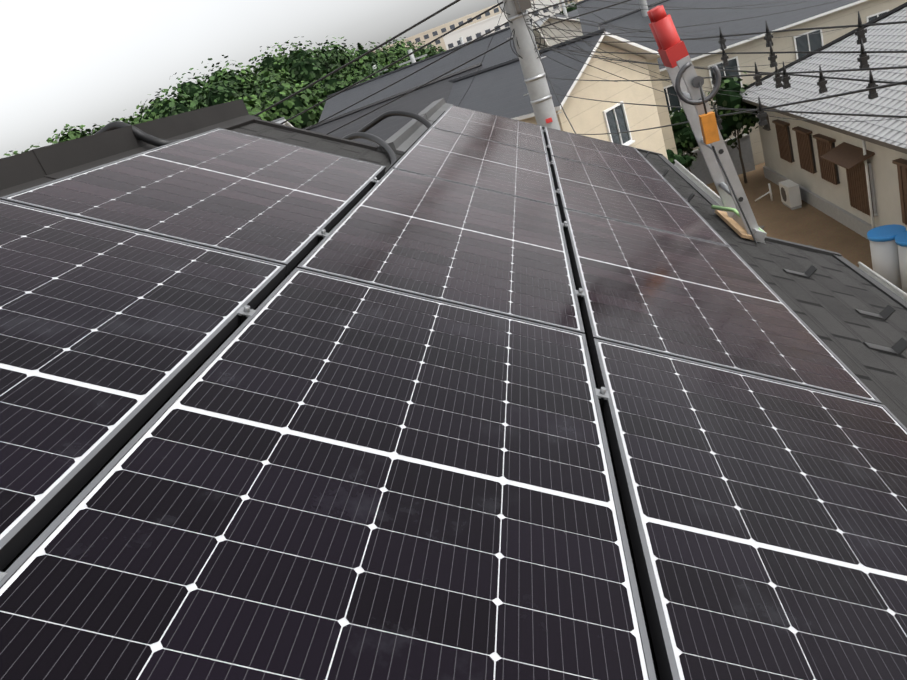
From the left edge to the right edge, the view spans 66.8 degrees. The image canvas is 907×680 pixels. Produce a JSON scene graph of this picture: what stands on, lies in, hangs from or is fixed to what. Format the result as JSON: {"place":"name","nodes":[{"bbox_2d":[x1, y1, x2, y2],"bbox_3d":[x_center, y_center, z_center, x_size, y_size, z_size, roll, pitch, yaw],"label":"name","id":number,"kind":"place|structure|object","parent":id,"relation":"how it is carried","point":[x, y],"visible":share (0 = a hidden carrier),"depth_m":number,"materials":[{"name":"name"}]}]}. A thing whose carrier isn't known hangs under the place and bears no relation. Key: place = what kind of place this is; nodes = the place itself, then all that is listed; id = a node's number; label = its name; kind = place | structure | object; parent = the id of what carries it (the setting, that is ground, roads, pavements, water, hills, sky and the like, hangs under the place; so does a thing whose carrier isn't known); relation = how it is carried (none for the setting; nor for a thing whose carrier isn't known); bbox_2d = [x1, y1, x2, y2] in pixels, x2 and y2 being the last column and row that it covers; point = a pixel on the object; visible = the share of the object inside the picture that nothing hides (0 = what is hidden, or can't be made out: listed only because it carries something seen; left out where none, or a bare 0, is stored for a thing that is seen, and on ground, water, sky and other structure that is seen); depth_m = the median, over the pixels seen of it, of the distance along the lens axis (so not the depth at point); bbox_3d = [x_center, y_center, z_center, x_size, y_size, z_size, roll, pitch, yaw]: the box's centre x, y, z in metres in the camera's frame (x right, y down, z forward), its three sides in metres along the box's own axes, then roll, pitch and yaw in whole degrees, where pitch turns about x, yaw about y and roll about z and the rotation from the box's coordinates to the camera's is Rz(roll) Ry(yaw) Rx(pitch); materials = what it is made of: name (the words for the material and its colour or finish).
{"place":"outdoors","nodes":[
{"label":"outdoors","id":0,"kind":"place"},
{"bbox_2d":[0,0,531,158],"label":"sky","id":1,"kind":"structure","parent":0,"point":[75,63],"materials":[{"name":"white"}]},
{"bbox_2d":[271,117,292,126],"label":"house","id":2,"kind":"structure","parent":0,"point":[281,120],"depth_m":28.03,"materials":[{"name":"white"}]},
{"bbox_2d":[319,19,548,121],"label":"roof","id":3,"kind":"structure","parent":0,"point":[367,88],"depth_m":28.63,"materials":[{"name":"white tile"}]},
{"bbox_2d":[535,15,582,45],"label":"house","id":4,"kind":"structure","parent":0,"point":[556,32],"depth_m":43.17,"materials":[{"name":"white"}]},
{"bbox_2d":[231,123,906,427],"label":"house roof","id":5,"kind":"structure","parent":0,"point":[827,298],"depth_m":3.25,"materials":[{"name":"grey tile"}]},
{"bbox_2d":[576,0,660,34],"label":"roof","id":6,"kind":"structure","parent":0,"point":[605,14],"depth_m":30.02,"materials":[{"name":"white tile"}]},
{"bbox_2d":[706,162,872,269],"bbox_3d":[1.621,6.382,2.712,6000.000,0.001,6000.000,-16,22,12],"label":"ground","id":7,"kind":"structure","parent":0,"point":[804,224],"depth_m":18.81,"materials":[{"name":"brown soil"}]},
{"bbox_2d":[4,36,445,155],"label":"hill trees","id":8,"kind":"object","parent":7,"relation":"on","point":[272,80],"visible":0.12,"depth_m":44.86,"materials":[{"name":"green plant"}]},
{"bbox_2d":[303,63,483,149],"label":"roof","id":9,"kind":"structure","parent":7,"relation":"on","point":[419,100],"depth_m":19.17,"materials":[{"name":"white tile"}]},
{"bbox_2d":[373,4,501,52],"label":"apartment","id":10,"kind":"structure","parent":7,"relation":"on","point":[428,36],"depth_m":249.59,"materials":[{"name":"beige"}]},
{"bbox_2d":[372,0,574,71],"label":"poles","id":11,"kind":"object","parent":7,"relation":"on","point":[413,59],"visible":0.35,"depth_m":50.87,"materials":[{"name":"metal"}]},
{"bbox_2d":[443,0,561,49],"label":"apartment","id":12,"kind":"structure","parent":7,"relation":"on","point":[470,32],"depth_m":230.26,"materials":[{"name":"white"}]},
{"bbox_2d":[447,28,667,158],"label":"house","id":13,"kind":"structure","parent":7,"relation":"on","point":[500,89],"depth_m":16.52,"materials":[{"name":"white"}]},
{"bbox_2d":[553,14,574,18],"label":"town house","id":14,"kind":"structure","parent":7,"relation":"on","point":[558,15],"depth_m":132.43,"materials":[{"name":"white"}]},
{"bbox_2d":[562,9,577,16],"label":"town house","id":15,"kind":"structure","parent":7,"relation":"on","point":[573,13],"depth_m":137.27,"materials":[{"name":"white"}]},
{"bbox_2d":[559,0,581,9],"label":"apartment","id":16,"kind":"structure","parent":7,"relation":"on","point":[569,2],"depth_m":199.70,"materials":[{"name":"beige"}]},
{"bbox_2d":[503,0,648,129],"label":"utility pole","id":17,"kind":"object","parent":7,"relation":"on","point":[540,95],"visible":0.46,"depth_m":11.00,"materials":[{"name":"concrete"}]},
{"bbox_2d":[253,0,906,134],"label":"power lines","id":18,"kind":"object","parent":17,"relation":"attached to","point":[862,59],"visible":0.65,"depth_m":7.32,"materials":[{"name":"black metal"}]},
{"bbox_2d":[560,1,758,183],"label":"yard trees","id":19,"kind":"object","parent":7,"relation":"on","point":[684,138],"visible":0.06,"depth_m":22.62,"materials":[{"name":"green plant"}]},
{"bbox_2d":[646,57,677,154],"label":"wall","id":20,"kind":"structure","parent":7,"relation":"on","point":[664,119],"depth_m":22.82,"materials":[{"name":"white paint"}]},
{"bbox_2d":[647,5,766,244],"bbox_3d":[2.823,1.074,4.847,1.352,6.968,0.670,-16,22,12],"label":"ladder hoist","id":21,"kind":"object","parent":7,"relation":"on","point":[738,217],"visible":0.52,"depth_m":3.79,"materials":[{"name":"metal"}]},
{"bbox_2d":[598,0,906,164],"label":"house","id":22,"kind":"structure","parent":7,"relation":"on","point":[840,13],"depth_m":23.86,"materials":[{"name":"white"}]},
{"bbox_2d":[683,134,906,292],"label":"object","id":23,"kind":"object","parent":7,"relation":"on","point":[888,246],"visible":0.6,"depth_m":17.45,"materials":[{"name":"concrete"}]},
{"bbox_3d":[-0.320,2.761,3.370,5.409,7.121,9.600,-16,22,12],"label":"house","id":24,"kind":"object","parent":7,"relation":"on","visible":0},
{"bbox_2d":[93,110,431,171],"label":"conduits","id":25,"kind":"object","parent":24,"relation":"on","point":[139,134],"visible":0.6,"depth_m":4.02,"materials":[{"name":"black plastic"}]},
{"bbox_2d":[0,105,906,679],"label":"solar panels","id":26,"kind":"object","parent":24,"relation":"on","point":[454,393],"visible":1,"depth_m":1.30,"materials":[{"name":"glass"}]},
{"bbox_2d":[0,98,906,355],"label":"roof trim","id":27,"kind":"structure","parent":24,"relation":"on","point":[32,168],"depth_m":3.25,"materials":[{"name":"metal"}]},
{"bbox_2d":[739,2,906,230],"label":"house","id":28,"kind":"structure","parent":0,"point":[825,160],"depth_m":17.07,"materials":[{"name":"ceramic"}]}
]}

